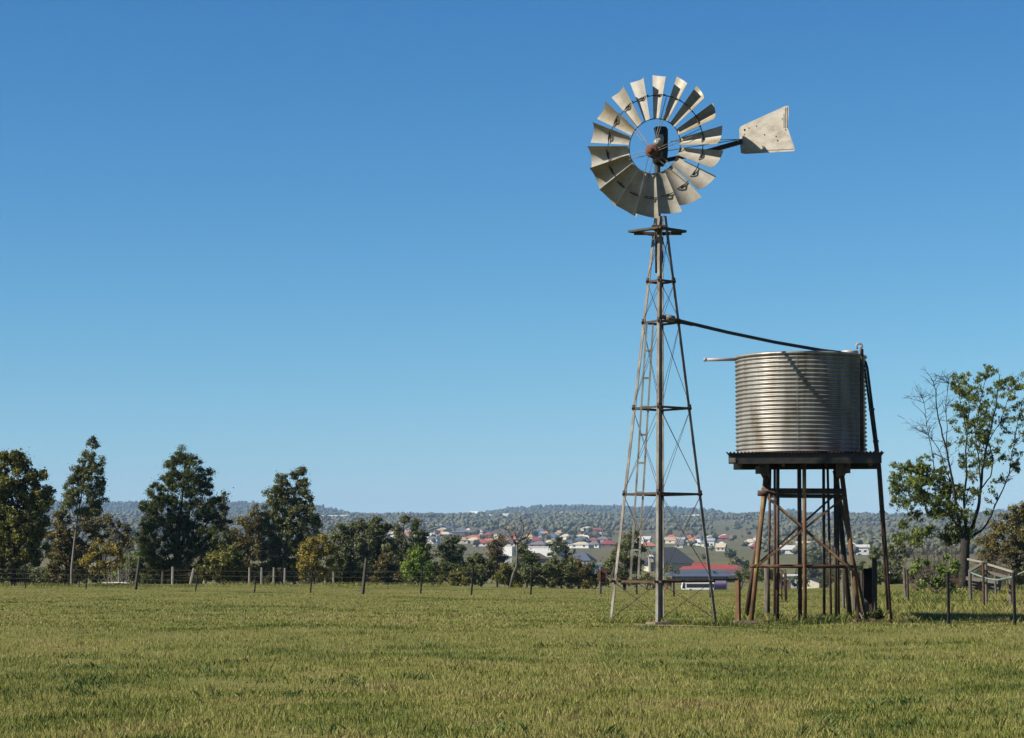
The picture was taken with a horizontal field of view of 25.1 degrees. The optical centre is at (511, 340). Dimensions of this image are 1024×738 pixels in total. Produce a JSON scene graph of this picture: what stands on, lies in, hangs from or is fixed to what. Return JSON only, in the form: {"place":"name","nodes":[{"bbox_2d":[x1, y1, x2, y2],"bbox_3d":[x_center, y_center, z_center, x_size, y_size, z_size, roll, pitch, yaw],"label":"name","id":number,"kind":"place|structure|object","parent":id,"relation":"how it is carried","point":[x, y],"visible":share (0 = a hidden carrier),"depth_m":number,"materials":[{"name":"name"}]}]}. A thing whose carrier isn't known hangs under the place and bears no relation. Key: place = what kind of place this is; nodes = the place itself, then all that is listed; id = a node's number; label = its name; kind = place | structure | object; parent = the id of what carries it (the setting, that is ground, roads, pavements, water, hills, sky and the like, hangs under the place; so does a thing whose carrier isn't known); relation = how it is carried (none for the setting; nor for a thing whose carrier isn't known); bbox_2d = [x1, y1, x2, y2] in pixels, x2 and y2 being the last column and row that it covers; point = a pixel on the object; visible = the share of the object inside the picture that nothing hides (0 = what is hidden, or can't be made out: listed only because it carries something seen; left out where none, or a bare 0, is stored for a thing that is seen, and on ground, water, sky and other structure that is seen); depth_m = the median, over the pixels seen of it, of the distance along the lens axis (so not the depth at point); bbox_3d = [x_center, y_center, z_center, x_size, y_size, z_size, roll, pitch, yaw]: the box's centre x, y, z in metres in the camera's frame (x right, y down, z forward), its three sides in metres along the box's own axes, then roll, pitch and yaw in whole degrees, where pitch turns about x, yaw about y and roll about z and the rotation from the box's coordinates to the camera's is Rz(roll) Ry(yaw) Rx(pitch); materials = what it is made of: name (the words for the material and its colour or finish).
{"place":"outdoors","nodes":[
{"label":"outdoors","id":0,"kind":"place"},
{"bbox_2d":[0,504,1023,737],"bbox_3d":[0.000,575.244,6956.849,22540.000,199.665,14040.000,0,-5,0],"label":"ground","id":1,"kind":"structure","parent":0,"point":[715,557],"depth_m":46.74,"materials":[{"name":"green plant"}]},
{"bbox_2d":[0,563,29,582],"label":"undergrowth bush","id":2,"kind":"object","parent":1,"relation":"on","point":[20,572],"visible":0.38,"depth_m":182.84,"materials":[{"name":"green plant"}]},
{"bbox_2d":[19,563,37,583],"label":"undergrowth bush","id":3,"kind":"object","parent":1,"relation":"on","point":[29,570],"visible":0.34,"depth_m":194.28,"materials":[{"name":"green plant"}]},
{"bbox_2d":[0,448,62,585],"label":"bushy tree","id":4,"kind":"object","parent":1,"relation":"on","point":[36,502],"visible":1,"depth_m":149.15,"materials":[{"name":"green plant"}]},
{"bbox_2d":[29,564,47,583],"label":"undergrowth bush","id":5,"kind":"object","parent":1,"relation":"on","point":[34,575],"visible":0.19,"depth_m":192.35,"materials":[{"name":"green plant"}]},
{"bbox_2d":[36,561,60,582],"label":"undergrowth bush","id":6,"kind":"object","parent":1,"relation":"on","point":[43,578],"visible":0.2,"depth_m":185.99,"materials":[{"name":"green plant"}]},
{"bbox_2d":[57,564,91,583],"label":"undergrowth bush","id":7,"kind":"object","parent":1,"relation":"on","point":[83,579],"visible":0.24,"depth_m":181.65,"materials":[{"name":"green plant"}]},
{"bbox_2d":[42,509,110,584],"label":"bushy tree","id":8,"kind":"object","parent":1,"relation":"on","point":[62,557],"visible":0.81,"depth_m":170.95,"materials":[{"name":"green plant"}]},
{"bbox_2d":[58,435,109,583],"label":"tall gum tree","id":9,"kind":"object","parent":1,"relation":"on","point":[81,475],"visible":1,"depth_m":164.46,"materials":[{"name":"green plant"}]},
{"bbox_2d":[88,560,111,583],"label":"undergrowth bush","id":10,"kind":"object","parent":1,"relation":"on","point":[94,578],"visible":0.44,"depth_m":186.37,"materials":[{"name":"green plant"}]},
{"bbox_2d":[76,531,127,583],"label":"spreading tree","id":11,"kind":"object","parent":1,"relation":"on","point":[114,551],"visible":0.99,"depth_m":167.22,"materials":[{"name":"green plant"}]},
{"bbox_2d":[100,511,137,583],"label":"spindly tree","id":12,"kind":"object","parent":1,"relation":"on","point":[124,536],"visible":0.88,"depth_m":177.09,"materials":[{"name":"green plant"}]},
{"bbox_2d":[95,534,145,583],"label":"bare shrub","id":13,"kind":"object","parent":1,"relation":"on","point":[125,572],"visible":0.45,"depth_m":178.39,"materials":[{"name":"plant"}]},
{"bbox_2d":[111,551,145,582],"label":"shrub","id":14,"kind":"object","parent":1,"relation":"on","point":[129,561],"visible":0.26,"depth_m":183.79,"materials":[{"name":"green plant"}]},
{"bbox_2d":[140,568,160,583],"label":"undergrowth bush","id":15,"kind":"object","parent":1,"relation":"on","point":[149,581],"visible":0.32,"depth_m":183.57,"materials":[{"name":"green plant"}]},
{"bbox_2d":[127,444,227,583],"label":"spreading tree","id":16,"kind":"object","parent":1,"relation":"on","point":[201,484],"visible":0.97,"depth_m":167.12,"materials":[{"name":"green plant"}]},
{"bbox_2d":[193,540,250,584],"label":"shrub","id":17,"kind":"object","parent":1,"relation":"on","point":[228,561],"visible":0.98,"depth_m":158.97,"materials":[{"name":"green plant"}]},
{"bbox_2d":[216,487,236,569],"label":"columnar tree","id":18,"kind":"object","parent":1,"relation":"on","point":[228,536],"visible":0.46,"depth_m":171.39,"materials":[{"name":"green plant"}]},
{"bbox_2d":[226,503,269,582],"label":"bushy tree","id":19,"kind":"object","parent":1,"relation":"on","point":[245,543],"visible":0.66,"depth_m":180.65,"materials":[{"name":"green plant"}]},
{"bbox_2d":[161,566,375,584],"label":"split post fence","id":20,"kind":"object","parent":1,"relation":"on","point":[204,582],"visible":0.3,"depth_m":162.20,"materials":[{"name":"wood"}]},
{"bbox_2d":[263,568,290,584],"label":"undergrowth bush","id":21,"kind":"object","parent":1,"relation":"on","point":[268,579],"visible":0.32,"depth_m":186.37,"materials":[{"name":"green plant"}]},
{"bbox_2d":[254,464,322,583],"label":"tall gum tree","id":22,"kind":"object","parent":1,"relation":"on","point":[282,492],"visible":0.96,"depth_m":169.21,"materials":[{"name":"green plant"}]},
{"bbox_2d":[296,560,323,583],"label":"undergrowth bush","id":23,"kind":"object","parent":1,"relation":"on","point":[309,581],"visible":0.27,"depth_m":186.45,"materials":[{"name":"green plant"}]},
{"bbox_2d":[296,529,339,584],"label":"wattle tree","id":24,"kind":"object","parent":1,"relation":"on","point":[306,554],"visible":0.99,"depth_m":165.03,"materials":[{"name":"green plant"}]},
{"bbox_2d":[327,516,375,582],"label":"gum tree","id":25,"kind":"object","parent":1,"relation":"on","point":[352,535],"visible":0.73,"depth_m":184.90,"materials":[{"name":"green plant"}]},
{"bbox_2d":[336,552,375,583],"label":"shrub","id":26,"kind":"object","parent":1,"relation":"on","point":[349,573],"visible":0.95,"depth_m":170.84,"materials":[{"name":"green plant"}]},
{"bbox_2d":[0,556,744,597],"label":"wire fence","id":27,"kind":"object","parent":1,"relation":"on","point":[137,574],"visible":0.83,"depth_m":114.55,"materials":[{"name":"metal"}]},
{"bbox_2d":[358,515,400,584],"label":"gum tree","id":28,"kind":"object","parent":1,"relation":"on","point":[379,531],"visible":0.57,"depth_m":190.94,"materials":[{"name":"green plant"}]},
{"bbox_2d":[369,544,406,583],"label":"shrub","id":29,"kind":"object","parent":1,"relation":"on","point":[385,561],"visible":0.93,"depth_m":173.97,"materials":[{"name":"green plant"}]},
{"bbox_2d":[379,571,404,584],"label":"undergrowth bush","id":30,"kind":"object","parent":1,"relation":"on","point":[384,579],"visible":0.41,"depth_m":186.32,"materials":[{"name":"green plant"}]},
{"bbox_2d":[390,512,417,583],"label":"bushy tree","id":31,"kind":"object","parent":1,"relation":"on","point":[401,539],"visible":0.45,"depth_m":196.84,"materials":[{"name":"green plant"}]},
{"bbox_2d":[398,543,436,584],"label":"shrub","id":32,"kind":"object","parent":1,"relation":"on","point":[415,565],"visible":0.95,"depth_m":162.99,"materials":[{"name":"green plant"}]},
{"bbox_2d":[400,517,434,566],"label":"tree","id":33,"kind":"object","parent":1,"relation":"on","point":[421,538],"visible":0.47,"depth_m":203.81,"materials":[{"name":"green plant"}]},
{"bbox_2d":[424,561,451,584],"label":"undergrowth bush","id":34,"kind":"object","parent":1,"relation":"on","point":[443,569],"visible":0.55,"depth_m":186.58,"materials":[{"name":"green plant"}]},
{"bbox_2d":[430,532,469,568],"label":"gum tree","id":35,"kind":"object","parent":1,"relation":"on","point":[449,551],"visible":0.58,"depth_m":198.63,"materials":[{"name":"green plant"}]},
{"bbox_2d":[434,568,471,585],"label":"shrub","id":36,"kind":"object","parent":1,"relation":"on","point":[464,579],"visible":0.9,"depth_m":166.86,"materials":[{"name":"green plant"}]},
{"bbox_2d":[455,562,484,585],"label":"undergrowth bush","id":37,"kind":"object","parent":1,"relation":"on","point":[460,569],"visible":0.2,"depth_m":193.98,"materials":[{"name":"green plant"}]},
{"bbox_2d":[464,564,488,585],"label":"undergrowth bush","id":38,"kind":"object","parent":1,"relation":"on","point":[481,570],"visible":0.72,"depth_m":188.51,"materials":[{"name":"green plant"}]},
{"bbox_2d":[466,548,497,585],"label":"bushy tree","id":39,"kind":"object","parent":1,"relation":"on","point":[477,558],"visible":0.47,"depth_m":203.55,"materials":[{"name":"green plant"}]},
{"bbox_2d":[483,531,510,586],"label":"bushy tree","id":40,"kind":"object","parent":1,"relation":"on","point":[496,552],"visible":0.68,"depth_m":258.64,"materials":[{"name":"green plant"}]},
{"bbox_2d":[486,562,524,587],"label":"hedge bush","id":41,"kind":"object","parent":1,"relation":"on","point":[506,570],"visible":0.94,"depth_m":164.89,"materials":[{"name":"green plant"}]},
{"bbox_2d":[6,500,1012,517],"bbox_3d":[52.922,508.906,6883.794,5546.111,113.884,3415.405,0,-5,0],"label":"woods","id":42,"kind":"object","parent":1,"relation":"on","point":[235,508],"visible":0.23,"depth_m":7030.62,"materials":[{"name":"green plant"}]},
{"bbox_2d":[501,546,519,555],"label":"shed","id":43,"kind":"structure","parent":1,"relation":"on","point":[509,550],"depth_m":1488.08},
{"bbox_2d":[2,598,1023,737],"bbox_3d":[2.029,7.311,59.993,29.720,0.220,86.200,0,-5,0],"label":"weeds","id":44,"kind":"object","parent":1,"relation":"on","point":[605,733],"visible":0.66,"depth_m":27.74,"materials":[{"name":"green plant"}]},
{"bbox_2d":[10,510,1022,555],"bbox_3d":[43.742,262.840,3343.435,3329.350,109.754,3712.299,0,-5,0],"label":"scrub woods","id":45,"kind":"object","parent":1,"relation":"on","point":[557,520],"visible":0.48,"depth_m":3502.19,"materials":[{"name":"green plant"}]},
{"bbox_2d":[500,514,534,586],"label":"dead tree","id":46,"kind":"object","parent":1,"relation":"on","point":[517,550],"visible":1,"depth_m":164.27,"materials":[{"name":"grey wood"}]},
{"bbox_2d":[510,544,541,586],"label":"bushy tree","id":47,"kind":"object","parent":1,"relation":"on","point":[526,553],"visible":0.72,"depth_m":238.55,"materials":[{"name":"green plant"}]},
{"bbox_2d":[519,560,560,587],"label":"hedge bush","id":48,"kind":"object","parent":1,"relation":"on","point":[548,570],"visible":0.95,"depth_m":167.80,"materials":[{"name":"green plant"}]},
{"bbox_2d":[528,546,564,556],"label":"shed","id":49,"kind":"structure","parent":1,"relation":"on","point":[543,550],"depth_m":1466.19,"materials":[{"name":"metal"}]},
{"bbox_2d":[545,536,572,586],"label":"gum tree","id":50,"kind":"object","parent":1,"relation":"on","point":[555,549],"visible":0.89,"depth_m":417.87,"materials":[{"name":"green plant"}]},
{"bbox_2d":[543,553,582,587],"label":"hedge bush","id":51,"kind":"object","parent":1,"relation":"on","point":[565,568],"visible":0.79,"depth_m":170.60,"materials":[{"name":"green plant"}]},
{"bbox_2d":[569,542,593,547],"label":"house","id":52,"kind":"structure","parent":1,"relation":"on","point":[581,545],"depth_m":1900.13,"materials":[{"name":"beige"}]},
{"bbox_2d":[566,552,597,587],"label":"hedge bush","id":53,"kind":"object","parent":1,"relation":"on","point":[585,573],"visible":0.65,"depth_m":173.68,"materials":[{"name":"green plant"}]},
{"bbox_2d":[568,552,597,563],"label":"house","id":54,"kind":"structure","parent":1,"relation":"on","point":[585,557],"depth_m":1171.56,"materials":[{"name":"stone"}]},
{"bbox_2d":[577,560,612,587],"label":"hedge bush","id":55,"kind":"object","parent":1,"relation":"on","point":[594,578],"visible":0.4,"depth_m":176.65,"materials":[{"name":"green plant"}]},
{"bbox_2d":[598,567,606,593],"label":"box post","id":56,"kind":"object","parent":1,"relation":"on","point":[602,574],"visible":0.83,"depth_m":111.25,"materials":[{"name":"paint"}]},
{"bbox_2d":[600,540,616,546],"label":"house","id":57,"kind":"structure","parent":1,"relation":"on","point":[607,543],"depth_m":1974.85,"materials":[{"name":"brick"}]},
{"bbox_2d":[600,529,646,589],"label":"gum tree","id":58,"kind":"object","parent":1,"relation":"on","point":[623,573],"visible":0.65,"depth_m":228.59,"materials":[{"name":"green plant"}]},
{"bbox_2d":[627,569,671,589],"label":"shrub","id":59,"kind":"object","parent":1,"relation":"on","point":[649,578],"visible":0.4,"depth_m":248.47,"materials":[{"name":"green plant"}]},
{"bbox_2d":[643,542,655,550],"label":"house","id":60,"kind":"structure","parent":1,"relation":"on","point":[651,546],"depth_m":1750.18,"materials":[{"name":"red"}]},
{"bbox_2d":[647,555,653,571],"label":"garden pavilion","id":61,"kind":"structure","parent":1,"relation":"on","point":[650,566],"depth_m":1024.04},
{"bbox_2d":[644,547,694,571],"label":"house","id":62,"kind":"structure","parent":1,"relation":"on","point":[679,559],"depth_m":1038.58,"materials":[{"name":"grey"}]},
{"bbox_2d":[587,75,794,622],"bbox_3d":[4.386,0.361,57.821,4.930,14.271,2.473,-3,-6,32],"label":"windmill","id":63,"kind":"object","parent":1,"relation":"on","point":[632,189],"visible":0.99,"depth_m":58.20,"materials":[{"name":"metal"}]},
{"bbox_2d":[657,314,840,351],"bbox_3d":[6.287,-0.131,59.895,6.686,0.678,0.388,4,-7,-39],"label":"delivery pipe","id":64,"kind":"object","parent":63,"relation":"attached to","point":[669,318],"visible":0.88,"depth_m":59.59,"materials":[{"name":"metal"}]},
{"bbox_2d":[664,562,747,581],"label":"house","id":65,"kind":"structure","parent":1,"relation":"on","point":[698,569],"depth_m":797.72,"materials":[{"name":"metal"}]},
{"bbox_2d":[673,576,724,579],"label":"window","id":66,"kind":"structure","parent":65,"relation":"in","point":[685,577],"depth_m":795.65,"materials":[{"name":"glass"}]},
{"bbox_2d":[715,543,727,550],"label":"house","id":67,"kind":"structure","parent":1,"relation":"on","point":[721,547],"depth_m":1734.22,"materials":[{"name":"beige"}]},
{"bbox_2d":[712,579,740,620],"bbox_3d":[5.439,6.721,58.864,0.130,1.269,2.238,-2,-6,24],"label":"gate post","id":68,"kind":"object","parent":1,"relation":"on","point":[737,599],"visible":0.85,"depth_m":59.78,"materials":[{"name":"paint"}]},
{"bbox_2d":[723,548,736,561],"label":"town tree","id":69,"kind":"object","parent":1,"relation":"on","point":[730,553],"visible":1,"depth_m":1263.69,"materials":[{"name":"green plant"}]},
{"bbox_2d":[729,556,748,569],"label":"town tree","id":70,"kind":"object","parent":1,"relation":"on","point":[738,561],"visible":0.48,"depth_m":855.13,"materials":[{"name":"green plant"}]},
{"bbox_2d":[734,563,758,587],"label":"bush","id":71,"kind":"object","parent":1,"relation":"on","point":[745,575],"visible":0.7,"depth_m":318.41,"materials":[{"name":"green plant"}]},
{"bbox_2d":[764,568,766,613],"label":"timber post","id":72,"kind":"object","parent":1,"relation":"on","point":[765,590],"visible":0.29,"depth_m":67.56,"materials":[{"name":"wood"}]},
{"bbox_2d":[758,563,783,584],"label":"bush","id":73,"kind":"object","parent":1,"relation":"on","point":[760,574],"visible":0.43,"depth_m":297.95,"materials":[{"name":"green plant"}]},
{"bbox_2d":[779,569,786,600],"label":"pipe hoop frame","id":74,"kind":"object","parent":1,"relation":"on","point":[785,585],"visible":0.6,"depth_m":94.40,"materials":[{"name":"metal"}]},
{"bbox_2d":[780,545,795,553],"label":"house","id":75,"kind":"structure","parent":1,"relation":"on","point":[786,549],"depth_m":1584.04,"materials":[{"name":"white"}]},
{"bbox_2d":[787,576,809,588],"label":"bush","id":76,"kind":"object","parent":1,"relation":"on","point":[792,580],"visible":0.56,"depth_m":417.71,"materials":[{"name":"green plant"}]},
{"bbox_2d":[726,451,883,622],"bbox_3d":[7.880,5.377,61.758,4.085,4.620,4.220,-1,-6,7],"label":"tank stand","id":77,"kind":"object","parent":1,"relation":"on","point":[841,464],"visible":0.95,"depth_m":60.72,"materials":[{"name":"wood"}]},
{"bbox_2d":[704,350,866,452],"bbox_3d":[7.721,1.699,62.178,3.751,2.740,3.583,-5,-7,42],"label":"water tank","id":78,"kind":"object","parent":77,"relation":"on","point":[798,401],"visible":0.94,"depth_m":60.61,"materials":[{"name":"grey metal"}]},
{"bbox_2d":[864,361,891,622],"bbox_3d":[9.697,4.011,60.778,0.384,7.059,1.389,2,-6,-18],"label":"downpipe","id":79,"kind":"object","parent":78,"relation":"attached to","point":[881,499],"visible":0.93,"depth_m":60.55,"materials":[{"name":"metal"}]},
{"bbox_2d":[855,343,863,451],"bbox_3d":[9.220,1.517,61.005,0.217,2.931,0.119,0,-5,0],"label":"tank riser pipe","id":80,"kind":"object","parent":77,"relation":"on","point":[861,399],"visible":0.95,"depth_m":60.98,"materials":[{"name":"grey metal"}]},
{"bbox_2d":[790,545,833,578],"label":"bush","id":81,"kind":"object","parent":1,"relation":"on","point":[813,572],"visible":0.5,"depth_m":814.98,"materials":[{"name":"green plant"}]},
{"bbox_2d":[802,578,828,588],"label":"shed","id":82,"kind":"structure","parent":1,"relation":"on","point":[816,583],"depth_m":553.04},
{"bbox_2d":[813,562,850,584],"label":"bush","id":83,"kind":"object","parent":1,"relation":"on","point":[827,573],"visible":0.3,"depth_m":417.41,"materials":[{"name":"green plant"}]},
{"bbox_2d":[841,573,844,608],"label":"timber post","id":84,"kind":"object","parent":1,"relation":"on","point":[843,595],"visible":0.64,"depth_m":77.50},
{"bbox_2d":[855,544,869,554],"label":"house","id":85,"kind":"structure","parent":1,"relation":"on","point":[863,548],"depth_m":1527.84,"materials":[{"name":"white"}]},
{"bbox_2d":[863,568,871,612],"bbox_3d":[9.853,7.000,63.665,0.317,1.400,0.555,0,-5,0],"label":"dark sheet","id":86,"kind":"object","parent":1,"relation":"on","point":[867,584],"visible":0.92,"depth_m":63.88,"materials":[{"name":"metal"}]},
{"bbox_2d":[849,545,895,584],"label":"bush","id":87,"kind":"object","parent":1,"relation":"on","point":[874,549],"visible":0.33,"depth_m":258.49,"materials":[{"name":"green plant"}]},
{"bbox_2d":[872,558,876,617],"bbox_3d":[9.930,6.866,63.135,0.157,1.800,0.142,2,-6,-22],"label":"timber post","id":88,"kind":"object","parent":1,"relation":"on","point":[874,584],"visible":0.79,"depth_m":63.10,"materials":[{"name":"wood"}]},
{"bbox_2d":[866,608,884,620],"bbox_3d":[9.648,7.359,61.097,0.493,0.569,0.439,5,-8,-43],"label":"shrub","id":89,"kind":"object","parent":1,"relation":"on","point":[875,613],"visible":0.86,"depth_m":61.05,"materials":[{"name":"green plant"}]},
{"bbox_2d":[859,565,892,583],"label":"undergrowth bush","id":90,"kind":"object","parent":1,"relation":"on","point":[880,575],"visible":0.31,"depth_m":192.10,"materials":[{"name":"green plant"}]},
{"bbox_2d":[884,569,910,583],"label":"undergrowth bush","id":91,"kind":"object","parent":1,"relation":"on","point":[898,579],"visible":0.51,"depth_m":193.03,"materials":[{"name":"green plant"}]},
{"bbox_2d":[887,530,910,576],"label":"bush","id":92,"kind":"object","parent":1,"relation":"on","point":[891,551],"visible":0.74,"depth_m":209.08,"materials":[{"name":"green plant"}]},
{"bbox_2d":[908,552,964,594],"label":"citrus bush","id":93,"kind":"object","parent":1,"relation":"on","point":[938,582],"visible":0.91,"depth_m":101.39,"materials":[{"name":"green plant"}]},
{"bbox_2d":[900,539,977,590],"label":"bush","id":94,"kind":"object","parent":1,"relation":"on","point":[921,571],"visible":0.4,"depth_m":123.26,"materials":[{"name":"plant"}]},
{"bbox_2d":[887,364,1023,589],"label":"gum tree","id":95,"kind":"object","parent":1,"relation":"on","point":[917,482],"visible":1,"depth_m":107.86,"materials":[{"name":"green plant"}]},
{"bbox_2d":[904,573,1023,624],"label":"yard fence","id":96,"kind":"object","parent":1,"relation":"on","point":[1013,587],"visible":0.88,"depth_m":58.77,"materials":[{"name":"wood"}]},
{"bbox_2d":[952,547,1016,586],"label":"dead brush","id":97,"kind":"object","parent":1,"relation":"on","point":[992,577],"visible":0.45,"depth_m":133.72,"materials":[{"name":"plant"}]},
{"bbox_2d":[967,558,1013,608],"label":"stock yard","id":98,"kind":"structure","parent":1,"relation":"on","point":[985,572],"depth_m":81.25,"materials":[{"name":"wood"}]},
{"bbox_2d":[970,571,1023,580],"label":"hose","id":99,"kind":"object","parent":98,"relation":"hanging from","point":[1018,574],"visible":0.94,"depth_m":78.60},
{"bbox_2d":[969,500,1023,584],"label":"bushy tree","id":100,"kind":"object","parent":1,"relation":"on","point":[1009,546],"visible":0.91,"depth_m":148.97,"materials":[{"name":"green plant"}]},
{"bbox_2d":[0,0,1023,513],"label":"sky","id":101,"kind":"structure","parent":0,"point":[376,248],"materials":[{"name":"blue"}]},
{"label":"road","id":102,"kind":"structure","parent":0,"visible":0},
{"bbox_2d":[681,581,726,589],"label":"bus","id":103,"kind":"object","parent":102,"relation":"on","point":[719,585],"visible":0.23,"depth_m":615.26,"materials":[{"name":"white paint"}]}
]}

